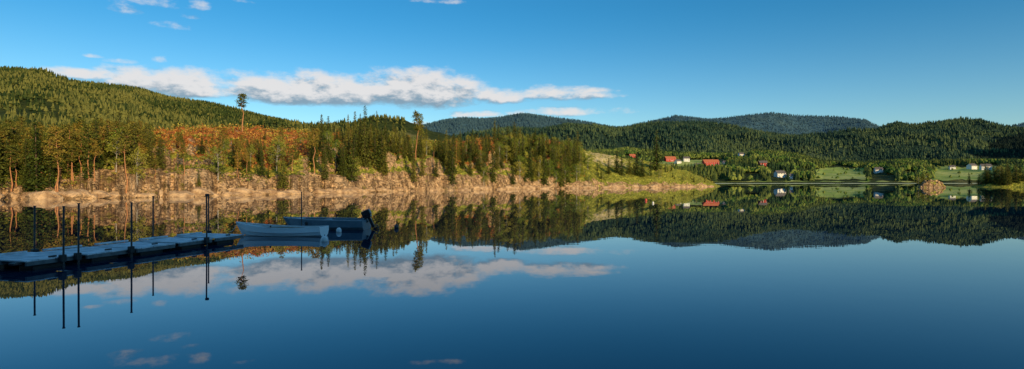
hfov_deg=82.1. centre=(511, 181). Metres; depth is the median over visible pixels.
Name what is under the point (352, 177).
spruce tree
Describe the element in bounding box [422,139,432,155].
birch tree
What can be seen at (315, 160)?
spruce tree
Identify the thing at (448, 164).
spruce tree
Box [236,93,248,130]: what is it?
pine tree
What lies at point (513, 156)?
spruce tree
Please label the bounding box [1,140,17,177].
spruce tree
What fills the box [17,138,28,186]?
spruce tree
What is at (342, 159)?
spruce tree
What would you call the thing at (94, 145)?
pine tree
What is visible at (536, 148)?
spruce tree
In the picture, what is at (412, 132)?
forest hill
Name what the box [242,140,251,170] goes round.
spruce tree
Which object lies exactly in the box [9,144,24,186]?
pine tree
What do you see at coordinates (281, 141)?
birch tree
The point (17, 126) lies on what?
pine tree
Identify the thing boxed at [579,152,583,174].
spruce tree
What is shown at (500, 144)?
birch tree
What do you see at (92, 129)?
pine tree
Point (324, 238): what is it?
mooring buoy
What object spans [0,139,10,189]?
spruce tree
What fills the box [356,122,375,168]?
spruce tree
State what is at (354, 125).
spruce tree
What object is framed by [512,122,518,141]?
spruce tree
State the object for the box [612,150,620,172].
spruce tree
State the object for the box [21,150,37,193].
spruce tree
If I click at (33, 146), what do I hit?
pine tree
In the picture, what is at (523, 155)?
spruce tree
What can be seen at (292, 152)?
pine tree
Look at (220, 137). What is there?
pine tree
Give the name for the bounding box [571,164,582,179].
birch tree
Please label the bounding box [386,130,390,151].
spruce tree
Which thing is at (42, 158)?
pine tree
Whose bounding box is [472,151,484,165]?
birch tree
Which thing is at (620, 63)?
sky
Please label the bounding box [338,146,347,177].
spruce tree
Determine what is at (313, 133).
pine tree
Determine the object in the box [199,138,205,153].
spruce tree
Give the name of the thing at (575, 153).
spruce tree
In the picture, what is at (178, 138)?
pine tree
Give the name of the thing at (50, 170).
spruce tree
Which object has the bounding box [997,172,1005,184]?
spruce tree
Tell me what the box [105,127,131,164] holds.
birch tree
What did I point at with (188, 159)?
green undergrowth
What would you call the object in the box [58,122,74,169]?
pine tree
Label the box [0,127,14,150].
pine tree
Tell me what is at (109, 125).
pine tree
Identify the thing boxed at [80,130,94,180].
spruce tree
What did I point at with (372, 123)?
spruce tree
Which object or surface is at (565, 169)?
birch tree
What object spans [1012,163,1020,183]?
spruce tree
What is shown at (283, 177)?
spruce tree
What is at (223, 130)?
pine tree
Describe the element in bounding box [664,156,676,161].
red barn
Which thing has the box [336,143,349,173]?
spruce tree
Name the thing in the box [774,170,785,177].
white farmhouse
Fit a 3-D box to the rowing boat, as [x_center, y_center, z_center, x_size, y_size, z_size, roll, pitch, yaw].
[-10.714,2.255,27.121,4.336,0.750,1.508,0,0,7]
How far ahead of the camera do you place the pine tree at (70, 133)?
85.56 m
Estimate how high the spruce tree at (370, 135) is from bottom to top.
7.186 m
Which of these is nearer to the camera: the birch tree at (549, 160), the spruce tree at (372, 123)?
the spruce tree at (372, 123)
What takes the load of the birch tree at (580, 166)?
on the rocky peninsula
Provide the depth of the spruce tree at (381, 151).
141.91 m
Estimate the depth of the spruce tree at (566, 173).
206.18 m
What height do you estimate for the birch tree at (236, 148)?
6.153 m
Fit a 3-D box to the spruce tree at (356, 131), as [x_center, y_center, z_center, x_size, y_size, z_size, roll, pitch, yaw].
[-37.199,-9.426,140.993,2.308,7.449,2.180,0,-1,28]
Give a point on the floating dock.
(34, 258)
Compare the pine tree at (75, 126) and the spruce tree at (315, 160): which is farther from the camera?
the spruce tree at (315, 160)
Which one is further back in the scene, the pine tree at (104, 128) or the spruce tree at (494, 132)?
the spruce tree at (494, 132)
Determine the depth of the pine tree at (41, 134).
86.00 m
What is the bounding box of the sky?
[0,0,1023,126]
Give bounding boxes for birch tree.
[99,133,130,171]
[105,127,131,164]
[126,145,149,185]
[198,146,230,179]
[218,140,229,151]
[223,137,243,158]
[244,144,257,162]
[263,142,287,170]
[271,134,286,160]
[323,130,332,145]
[324,133,334,144]
[328,139,340,165]
[345,155,361,176]
[388,131,400,146]
[410,139,415,149]
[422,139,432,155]
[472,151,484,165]
[479,166,488,182]
[493,141,503,156]
[502,144,512,161]
[513,156,523,169]
[513,161,528,179]
[534,166,542,182]
[546,158,553,172]
[552,170,561,183]
[562,165,570,177]
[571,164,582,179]
[576,146,584,156]
[576,161,586,173]
[583,155,592,167]
[921,173,930,182]
[993,165,1008,180]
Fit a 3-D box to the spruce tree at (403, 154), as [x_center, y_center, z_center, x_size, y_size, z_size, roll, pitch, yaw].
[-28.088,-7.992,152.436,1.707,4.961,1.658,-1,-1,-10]
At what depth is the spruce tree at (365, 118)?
162.70 m
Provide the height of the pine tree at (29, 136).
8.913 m
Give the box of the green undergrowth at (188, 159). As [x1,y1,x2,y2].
[0,121,713,187]
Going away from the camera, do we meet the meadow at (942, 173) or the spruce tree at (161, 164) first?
the spruce tree at (161, 164)
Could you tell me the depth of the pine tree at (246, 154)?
109.37 m
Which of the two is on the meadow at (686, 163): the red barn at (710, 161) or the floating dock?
the red barn at (710, 161)
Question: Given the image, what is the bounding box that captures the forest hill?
[0,73,461,141]
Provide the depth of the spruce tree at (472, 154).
173.37 m
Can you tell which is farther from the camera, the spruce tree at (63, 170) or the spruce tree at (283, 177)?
the spruce tree at (283, 177)
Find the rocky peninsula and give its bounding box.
[0,127,719,199]
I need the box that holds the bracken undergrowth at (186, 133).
[45,121,584,175]
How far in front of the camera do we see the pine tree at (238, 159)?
106.90 m
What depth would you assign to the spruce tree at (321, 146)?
127.82 m
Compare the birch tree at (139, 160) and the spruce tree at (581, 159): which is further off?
the spruce tree at (581, 159)
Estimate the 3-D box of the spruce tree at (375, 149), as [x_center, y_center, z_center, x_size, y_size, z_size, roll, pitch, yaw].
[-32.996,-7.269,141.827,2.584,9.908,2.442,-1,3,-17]
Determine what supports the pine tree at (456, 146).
on the rocky peninsula
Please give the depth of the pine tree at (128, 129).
88.32 m
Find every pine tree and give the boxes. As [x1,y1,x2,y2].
[0,119,14,155]
[0,123,15,170]
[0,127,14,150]
[0,130,7,169]
[0,145,21,191]
[8,122,20,136]
[8,133,20,146]
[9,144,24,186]
[12,125,23,138]
[15,115,28,129]
[19,128,38,152]
[24,138,43,164]
[31,130,47,168]
[37,142,46,182]
[38,132,58,183]
[42,124,70,191]
[47,149,68,191]
[56,132,69,181]
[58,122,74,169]
[58,123,79,182]
[64,140,80,185]
[71,122,81,139]
[74,129,85,171]
[75,117,90,137]
[75,123,98,179]
[83,123,102,167]
[88,138,103,180]
[94,119,109,150]
[99,126,111,150]
[104,119,112,128]
[111,120,120,133]
[114,123,137,192]
[130,121,147,171]
[137,139,147,171]
[151,160,157,173]
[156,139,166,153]
[175,132,181,151]
[178,144,188,175]
[216,133,226,153]
[220,128,230,139]
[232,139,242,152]
[233,152,240,178]
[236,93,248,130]
[238,135,246,146]
[242,148,250,173]
[278,127,285,148]
[287,148,297,170]
[307,128,320,172]
[411,110,424,160]
[452,139,460,158]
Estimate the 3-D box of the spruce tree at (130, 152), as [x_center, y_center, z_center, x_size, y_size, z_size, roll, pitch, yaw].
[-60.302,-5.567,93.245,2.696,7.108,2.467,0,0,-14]
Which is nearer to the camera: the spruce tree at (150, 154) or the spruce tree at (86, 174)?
the spruce tree at (86, 174)
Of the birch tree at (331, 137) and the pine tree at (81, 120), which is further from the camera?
the birch tree at (331, 137)
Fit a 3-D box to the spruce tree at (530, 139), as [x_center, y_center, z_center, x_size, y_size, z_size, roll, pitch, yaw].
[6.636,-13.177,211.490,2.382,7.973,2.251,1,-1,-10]
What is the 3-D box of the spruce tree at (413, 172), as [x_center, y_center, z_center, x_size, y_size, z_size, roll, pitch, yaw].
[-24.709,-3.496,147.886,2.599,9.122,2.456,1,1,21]
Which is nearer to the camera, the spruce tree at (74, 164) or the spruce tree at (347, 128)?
the spruce tree at (74, 164)
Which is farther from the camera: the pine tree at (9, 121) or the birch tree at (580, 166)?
the birch tree at (580, 166)
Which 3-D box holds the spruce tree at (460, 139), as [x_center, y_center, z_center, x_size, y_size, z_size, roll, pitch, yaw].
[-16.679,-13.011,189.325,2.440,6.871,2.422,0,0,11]
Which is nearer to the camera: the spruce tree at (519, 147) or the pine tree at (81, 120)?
the pine tree at (81, 120)
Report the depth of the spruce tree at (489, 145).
183.82 m
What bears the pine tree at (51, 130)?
on the rocky peninsula
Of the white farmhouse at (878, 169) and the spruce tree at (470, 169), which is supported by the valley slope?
the white farmhouse at (878, 169)
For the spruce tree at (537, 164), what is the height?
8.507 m
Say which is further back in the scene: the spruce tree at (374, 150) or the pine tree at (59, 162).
the spruce tree at (374, 150)
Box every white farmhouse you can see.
[683,157,689,161]
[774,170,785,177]
[873,167,882,172]
[966,163,977,168]
[979,163,991,169]
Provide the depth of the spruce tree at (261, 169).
110.09 m
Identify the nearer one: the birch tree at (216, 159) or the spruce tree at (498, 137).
the birch tree at (216, 159)
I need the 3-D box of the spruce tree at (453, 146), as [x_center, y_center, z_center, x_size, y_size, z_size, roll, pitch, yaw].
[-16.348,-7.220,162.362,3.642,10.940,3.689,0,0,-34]
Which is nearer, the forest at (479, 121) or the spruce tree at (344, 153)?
the spruce tree at (344, 153)
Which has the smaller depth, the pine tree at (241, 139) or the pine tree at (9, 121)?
the pine tree at (9, 121)
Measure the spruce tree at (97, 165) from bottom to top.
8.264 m
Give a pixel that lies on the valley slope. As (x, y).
(883, 176)
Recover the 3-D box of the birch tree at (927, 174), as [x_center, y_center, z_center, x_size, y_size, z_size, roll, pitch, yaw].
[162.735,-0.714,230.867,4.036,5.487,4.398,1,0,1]
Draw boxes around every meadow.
[659,160,721,166]
[714,180,911,181]
[815,167,865,179]
[932,165,995,180]
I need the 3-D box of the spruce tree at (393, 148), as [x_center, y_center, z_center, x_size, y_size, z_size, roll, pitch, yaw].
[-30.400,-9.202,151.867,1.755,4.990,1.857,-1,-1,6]
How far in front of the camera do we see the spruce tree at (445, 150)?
163.07 m
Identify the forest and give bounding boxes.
[0,65,405,137]
[423,112,621,135]
[454,116,1023,161]
[584,147,1023,181]
[623,112,1023,134]
[970,131,1023,158]
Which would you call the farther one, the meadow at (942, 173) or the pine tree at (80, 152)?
the meadow at (942, 173)
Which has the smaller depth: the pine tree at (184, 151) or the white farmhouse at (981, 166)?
the pine tree at (184, 151)
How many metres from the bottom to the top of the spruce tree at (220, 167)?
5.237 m
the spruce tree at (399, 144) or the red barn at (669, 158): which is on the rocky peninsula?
the spruce tree at (399, 144)
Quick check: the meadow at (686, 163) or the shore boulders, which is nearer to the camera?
the shore boulders
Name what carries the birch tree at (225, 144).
on the rocky peninsula
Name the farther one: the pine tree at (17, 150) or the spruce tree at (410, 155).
the spruce tree at (410, 155)
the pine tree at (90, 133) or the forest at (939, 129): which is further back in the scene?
the forest at (939, 129)
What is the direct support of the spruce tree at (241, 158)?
on the rocky peninsula
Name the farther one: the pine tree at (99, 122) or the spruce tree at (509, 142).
the spruce tree at (509, 142)
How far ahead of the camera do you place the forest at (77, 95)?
1073.31 m
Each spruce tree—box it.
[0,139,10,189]
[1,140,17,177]
[16,133,23,168]
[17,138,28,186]
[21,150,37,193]
[24,121,48,191]
[42,149,55,188]
[53,147,70,176]
[64,130,82,175]
[68,139,78,173]
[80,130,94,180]
[91,118,103,168]
[99,126,114,165]
[123,124,142,163]
[126,124,142,168]
[142,124,148,153]
[142,130,159,169]
[155,140,168,169]
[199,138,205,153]
[215,147,223,172]
[226,145,235,166]
[232,139,245,169]
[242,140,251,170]
[255,140,260,161]
[257,151,267,176]
[259,144,264,164]
[276,149,290,190]
[308,145,317,167]
[309,140,318,168]
[319,136,329,164]
[320,114,325,138]
[320,145,329,180]
[325,116,330,138]
[327,139,332,162]
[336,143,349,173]
[337,141,347,172]
[337,144,348,175]
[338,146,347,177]
[344,132,357,171]
[345,117,350,142]
[347,134,359,182]
[351,111,356,138]
[352,127,359,153]
[353,133,359,155]
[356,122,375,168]
[358,123,369,162]
[362,106,368,136]
[367,124,372,149]
[368,117,373,136]
[369,128,381,167]
[371,132,379,167]
[374,112,378,132]
[374,129,388,171]
[378,138,389,175]
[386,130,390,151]
[392,136,397,153]
[396,132,401,152]
[401,142,405,157]
[408,144,412,161]
[409,149,417,183]
[415,114,427,153]
[416,136,424,158]
[418,154,425,176]
[433,141,439,158]
[433,157,439,177]
[437,139,444,161]
[443,142,447,164]
[444,141,450,173]
[447,136,458,172]
[447,148,457,185]
[456,136,460,159]
[459,131,463,147]
[460,149,464,169]
[461,144,466,161]
[467,141,474,160]
[467,153,472,175]
[471,135,474,158]
[474,146,482,170]
[480,153,487,175]
[482,137,486,160]
[485,139,489,161]
[488,135,490,151]
[488,144,496,185]
[492,121,495,142]
[493,144,500,168]
[496,124,502,145]
[499,150,504,168]
[506,131,510,157]
[508,139,512,160]
[509,166,515,184]
[510,135,517,165]
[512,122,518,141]
[513,149,518,173]
[517,139,522,163]
[520,132,526,166]
[525,143,533,177]
[527,134,532,152]
[530,148,534,173]
[533,143,537,159]
[535,153,539,174]
[537,135,540,157]
[538,134,546,161]
[539,153,548,185]
[550,143,556,171]
[555,139,560,161]
[556,155,567,187]
[561,151,572,182]
[570,143,578,169]
[572,138,578,164]
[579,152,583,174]
[606,160,611,173]
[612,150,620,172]
[618,155,624,175]
[626,158,632,173]
[632,152,642,176]
[639,160,645,176]
[648,158,652,175]
[651,130,661,170]
[981,164,986,183]
[984,170,989,183]
[988,165,998,183]
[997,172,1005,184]
[1002,168,1011,185]
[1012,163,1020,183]
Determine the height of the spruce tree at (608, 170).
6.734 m
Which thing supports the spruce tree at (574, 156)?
on the rocky peninsula
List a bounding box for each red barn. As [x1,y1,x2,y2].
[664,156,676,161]
[702,159,718,165]
[758,160,767,166]
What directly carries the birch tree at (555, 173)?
on the rocky peninsula
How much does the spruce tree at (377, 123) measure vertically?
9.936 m
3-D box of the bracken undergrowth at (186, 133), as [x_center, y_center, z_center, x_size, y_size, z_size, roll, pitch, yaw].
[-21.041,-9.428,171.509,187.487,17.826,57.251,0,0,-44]
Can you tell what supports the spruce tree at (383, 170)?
on the rocky peninsula
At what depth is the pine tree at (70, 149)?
85.50 m
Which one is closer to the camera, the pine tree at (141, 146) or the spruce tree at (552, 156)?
the pine tree at (141, 146)
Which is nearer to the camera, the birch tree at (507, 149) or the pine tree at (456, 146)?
the pine tree at (456, 146)
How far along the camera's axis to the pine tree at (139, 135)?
92.50 m
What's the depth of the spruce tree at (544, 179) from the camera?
194.90 m
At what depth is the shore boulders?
102.11 m
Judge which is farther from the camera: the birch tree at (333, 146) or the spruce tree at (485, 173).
the spruce tree at (485, 173)
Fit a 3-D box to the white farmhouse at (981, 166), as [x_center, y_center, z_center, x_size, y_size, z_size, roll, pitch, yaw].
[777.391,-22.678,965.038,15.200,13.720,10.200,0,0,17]
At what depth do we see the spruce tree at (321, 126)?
138.45 m
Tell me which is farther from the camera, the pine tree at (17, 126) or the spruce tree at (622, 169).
the spruce tree at (622, 169)
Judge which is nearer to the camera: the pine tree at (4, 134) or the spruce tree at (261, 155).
the pine tree at (4, 134)
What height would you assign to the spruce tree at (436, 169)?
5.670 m
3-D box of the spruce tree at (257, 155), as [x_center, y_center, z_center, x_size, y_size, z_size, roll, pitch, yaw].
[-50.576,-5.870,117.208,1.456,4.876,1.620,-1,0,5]
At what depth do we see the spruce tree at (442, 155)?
164.22 m
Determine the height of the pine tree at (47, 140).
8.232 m
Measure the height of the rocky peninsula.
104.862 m
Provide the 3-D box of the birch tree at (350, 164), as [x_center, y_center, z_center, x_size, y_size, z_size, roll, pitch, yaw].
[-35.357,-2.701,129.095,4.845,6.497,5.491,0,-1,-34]
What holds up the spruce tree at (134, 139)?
on the rocky peninsula
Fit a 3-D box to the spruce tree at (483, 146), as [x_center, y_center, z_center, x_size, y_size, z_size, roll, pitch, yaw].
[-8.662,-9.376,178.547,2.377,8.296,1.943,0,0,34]
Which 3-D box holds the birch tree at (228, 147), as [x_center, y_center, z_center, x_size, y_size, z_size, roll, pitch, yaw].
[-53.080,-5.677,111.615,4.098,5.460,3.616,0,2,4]
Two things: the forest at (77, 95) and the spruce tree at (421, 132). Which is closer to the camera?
the spruce tree at (421, 132)
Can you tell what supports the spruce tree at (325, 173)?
on the rocky peninsula
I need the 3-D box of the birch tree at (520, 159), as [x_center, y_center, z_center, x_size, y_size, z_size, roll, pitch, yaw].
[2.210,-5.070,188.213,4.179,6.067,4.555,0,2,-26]
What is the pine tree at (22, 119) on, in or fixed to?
on the rocky peninsula
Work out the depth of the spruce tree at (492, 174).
174.02 m
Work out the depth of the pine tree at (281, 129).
126.75 m
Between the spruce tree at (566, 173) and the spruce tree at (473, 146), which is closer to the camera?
the spruce tree at (473, 146)
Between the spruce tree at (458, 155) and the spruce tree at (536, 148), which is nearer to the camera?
the spruce tree at (458, 155)
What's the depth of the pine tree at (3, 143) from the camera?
82.77 m
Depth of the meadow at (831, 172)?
942.42 m
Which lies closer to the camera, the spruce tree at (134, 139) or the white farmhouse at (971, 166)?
the spruce tree at (134, 139)
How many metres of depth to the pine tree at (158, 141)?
97.67 m
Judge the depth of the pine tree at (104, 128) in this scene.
92.17 m
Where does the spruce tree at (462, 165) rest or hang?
on the rocky peninsula
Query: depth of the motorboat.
30.17 m
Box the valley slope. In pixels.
[625,154,998,182]
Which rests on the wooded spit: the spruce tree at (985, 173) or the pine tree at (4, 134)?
the spruce tree at (985, 173)
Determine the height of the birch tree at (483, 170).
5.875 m
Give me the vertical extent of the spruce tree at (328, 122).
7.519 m
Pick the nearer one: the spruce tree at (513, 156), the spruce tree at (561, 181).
the spruce tree at (513, 156)
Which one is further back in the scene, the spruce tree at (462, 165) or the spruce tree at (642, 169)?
the spruce tree at (642, 169)
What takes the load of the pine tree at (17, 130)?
on the rocky peninsula
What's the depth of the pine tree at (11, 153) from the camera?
80.72 m
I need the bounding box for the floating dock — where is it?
[0,192,301,269]
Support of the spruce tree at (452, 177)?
on the rocky peninsula
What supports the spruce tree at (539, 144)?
on the rocky peninsula
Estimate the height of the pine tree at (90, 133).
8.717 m
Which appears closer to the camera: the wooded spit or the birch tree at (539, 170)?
the birch tree at (539, 170)
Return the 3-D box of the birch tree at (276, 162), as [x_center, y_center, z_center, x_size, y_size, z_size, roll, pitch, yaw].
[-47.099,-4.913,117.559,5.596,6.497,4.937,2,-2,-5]
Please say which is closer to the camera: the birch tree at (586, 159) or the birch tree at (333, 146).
the birch tree at (333, 146)
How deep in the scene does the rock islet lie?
227.66 m
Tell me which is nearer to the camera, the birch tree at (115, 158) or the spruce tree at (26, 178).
the spruce tree at (26, 178)
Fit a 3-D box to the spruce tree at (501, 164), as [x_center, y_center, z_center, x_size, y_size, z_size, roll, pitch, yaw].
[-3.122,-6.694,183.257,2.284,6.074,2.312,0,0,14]
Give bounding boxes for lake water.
[0,183,1023,368]
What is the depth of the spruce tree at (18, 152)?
88.14 m
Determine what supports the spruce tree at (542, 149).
on the rocky peninsula
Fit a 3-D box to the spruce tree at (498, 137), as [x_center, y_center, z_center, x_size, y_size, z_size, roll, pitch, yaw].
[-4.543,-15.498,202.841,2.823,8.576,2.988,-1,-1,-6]
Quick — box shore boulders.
[0,184,713,199]
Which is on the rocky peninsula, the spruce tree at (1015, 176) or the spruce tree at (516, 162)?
the spruce tree at (516, 162)
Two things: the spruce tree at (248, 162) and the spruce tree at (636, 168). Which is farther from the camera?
the spruce tree at (636, 168)
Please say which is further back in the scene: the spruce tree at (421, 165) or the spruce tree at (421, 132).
the spruce tree at (421, 132)
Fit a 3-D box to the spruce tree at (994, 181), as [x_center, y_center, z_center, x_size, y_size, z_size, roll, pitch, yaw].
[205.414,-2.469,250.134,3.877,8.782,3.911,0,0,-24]
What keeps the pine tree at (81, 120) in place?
on the rocky peninsula
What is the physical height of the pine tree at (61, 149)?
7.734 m
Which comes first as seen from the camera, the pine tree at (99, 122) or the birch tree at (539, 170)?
the pine tree at (99, 122)
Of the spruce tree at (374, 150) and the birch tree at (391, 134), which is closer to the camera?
the spruce tree at (374, 150)
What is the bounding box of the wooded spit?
[971,181,1023,186]
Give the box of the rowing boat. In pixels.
[236,222,328,236]
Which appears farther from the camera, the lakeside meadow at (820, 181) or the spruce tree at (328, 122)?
the lakeside meadow at (820, 181)
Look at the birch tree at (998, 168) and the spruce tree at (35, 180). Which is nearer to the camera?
the spruce tree at (35, 180)
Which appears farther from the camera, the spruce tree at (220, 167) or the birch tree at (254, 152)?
the birch tree at (254, 152)
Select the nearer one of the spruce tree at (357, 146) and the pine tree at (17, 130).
the pine tree at (17, 130)
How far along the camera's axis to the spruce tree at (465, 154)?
175.06 m
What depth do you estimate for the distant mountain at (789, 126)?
7678.17 m
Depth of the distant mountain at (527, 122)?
4621.29 m
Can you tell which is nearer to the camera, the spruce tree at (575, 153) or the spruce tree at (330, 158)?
the spruce tree at (330, 158)
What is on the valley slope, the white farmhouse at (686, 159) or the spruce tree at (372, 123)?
the white farmhouse at (686, 159)
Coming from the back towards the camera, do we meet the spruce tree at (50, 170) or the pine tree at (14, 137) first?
the pine tree at (14, 137)
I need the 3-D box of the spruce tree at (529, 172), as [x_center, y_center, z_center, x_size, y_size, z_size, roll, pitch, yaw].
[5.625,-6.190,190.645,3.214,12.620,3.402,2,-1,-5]
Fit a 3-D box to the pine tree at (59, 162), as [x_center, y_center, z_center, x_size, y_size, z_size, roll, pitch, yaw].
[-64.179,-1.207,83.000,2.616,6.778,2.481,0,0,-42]
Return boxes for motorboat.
[283,209,378,229]
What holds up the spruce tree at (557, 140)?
on the rocky peninsula
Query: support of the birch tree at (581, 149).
on the rocky peninsula
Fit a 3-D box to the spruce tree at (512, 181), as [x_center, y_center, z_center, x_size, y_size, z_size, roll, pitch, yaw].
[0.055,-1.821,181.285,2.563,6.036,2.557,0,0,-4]
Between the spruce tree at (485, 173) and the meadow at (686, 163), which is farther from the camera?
the meadow at (686, 163)
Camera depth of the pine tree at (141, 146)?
93.50 m
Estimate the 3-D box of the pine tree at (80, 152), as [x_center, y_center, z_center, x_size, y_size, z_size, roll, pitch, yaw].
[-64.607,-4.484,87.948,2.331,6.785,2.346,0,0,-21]
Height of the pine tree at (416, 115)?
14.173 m
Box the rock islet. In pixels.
[917,179,945,187]
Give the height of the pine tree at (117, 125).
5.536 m
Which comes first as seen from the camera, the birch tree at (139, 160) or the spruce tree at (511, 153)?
the birch tree at (139, 160)
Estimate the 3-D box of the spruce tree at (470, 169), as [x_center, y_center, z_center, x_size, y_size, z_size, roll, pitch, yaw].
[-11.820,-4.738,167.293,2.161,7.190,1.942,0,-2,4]
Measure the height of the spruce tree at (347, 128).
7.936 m
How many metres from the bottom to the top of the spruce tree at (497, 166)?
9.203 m
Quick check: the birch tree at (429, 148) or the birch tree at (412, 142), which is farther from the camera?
the birch tree at (412, 142)
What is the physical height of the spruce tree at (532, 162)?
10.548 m
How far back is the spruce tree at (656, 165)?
244.37 m
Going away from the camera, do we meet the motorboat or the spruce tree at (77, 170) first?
the motorboat
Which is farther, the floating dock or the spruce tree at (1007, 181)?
the spruce tree at (1007, 181)
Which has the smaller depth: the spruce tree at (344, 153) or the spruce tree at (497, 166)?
the spruce tree at (344, 153)
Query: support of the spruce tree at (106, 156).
on the rocky peninsula
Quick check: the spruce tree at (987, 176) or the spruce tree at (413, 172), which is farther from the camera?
the spruce tree at (987, 176)
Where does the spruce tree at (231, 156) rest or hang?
on the rocky peninsula
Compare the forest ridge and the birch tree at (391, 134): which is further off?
the forest ridge
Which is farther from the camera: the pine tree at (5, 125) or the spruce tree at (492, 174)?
the spruce tree at (492, 174)
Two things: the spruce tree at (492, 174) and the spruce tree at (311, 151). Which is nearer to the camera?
the spruce tree at (311, 151)
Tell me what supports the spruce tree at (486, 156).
on the rocky peninsula
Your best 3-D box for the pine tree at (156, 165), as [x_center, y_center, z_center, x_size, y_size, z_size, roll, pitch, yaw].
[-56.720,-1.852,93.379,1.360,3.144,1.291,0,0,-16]
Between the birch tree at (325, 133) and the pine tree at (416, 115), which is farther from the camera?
the pine tree at (416, 115)
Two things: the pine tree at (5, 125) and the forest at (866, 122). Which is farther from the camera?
the forest at (866, 122)
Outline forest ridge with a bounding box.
[463,121,1020,160]
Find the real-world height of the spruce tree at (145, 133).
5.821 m
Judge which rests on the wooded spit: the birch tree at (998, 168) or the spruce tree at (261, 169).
the birch tree at (998, 168)
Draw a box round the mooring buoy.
[321,235,327,241]
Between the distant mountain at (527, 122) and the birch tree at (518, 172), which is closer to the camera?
the birch tree at (518, 172)
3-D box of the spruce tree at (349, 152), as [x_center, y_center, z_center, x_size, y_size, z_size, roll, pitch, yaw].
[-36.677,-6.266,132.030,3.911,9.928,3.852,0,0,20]
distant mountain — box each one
[423,116,579,134]
[630,113,1023,133]
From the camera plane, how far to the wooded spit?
247.06 m
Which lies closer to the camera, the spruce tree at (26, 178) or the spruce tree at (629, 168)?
the spruce tree at (26, 178)
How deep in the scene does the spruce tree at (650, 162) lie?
234.10 m
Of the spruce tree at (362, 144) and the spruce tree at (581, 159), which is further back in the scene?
the spruce tree at (581, 159)
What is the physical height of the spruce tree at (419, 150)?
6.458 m
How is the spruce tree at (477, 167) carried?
on the rocky peninsula

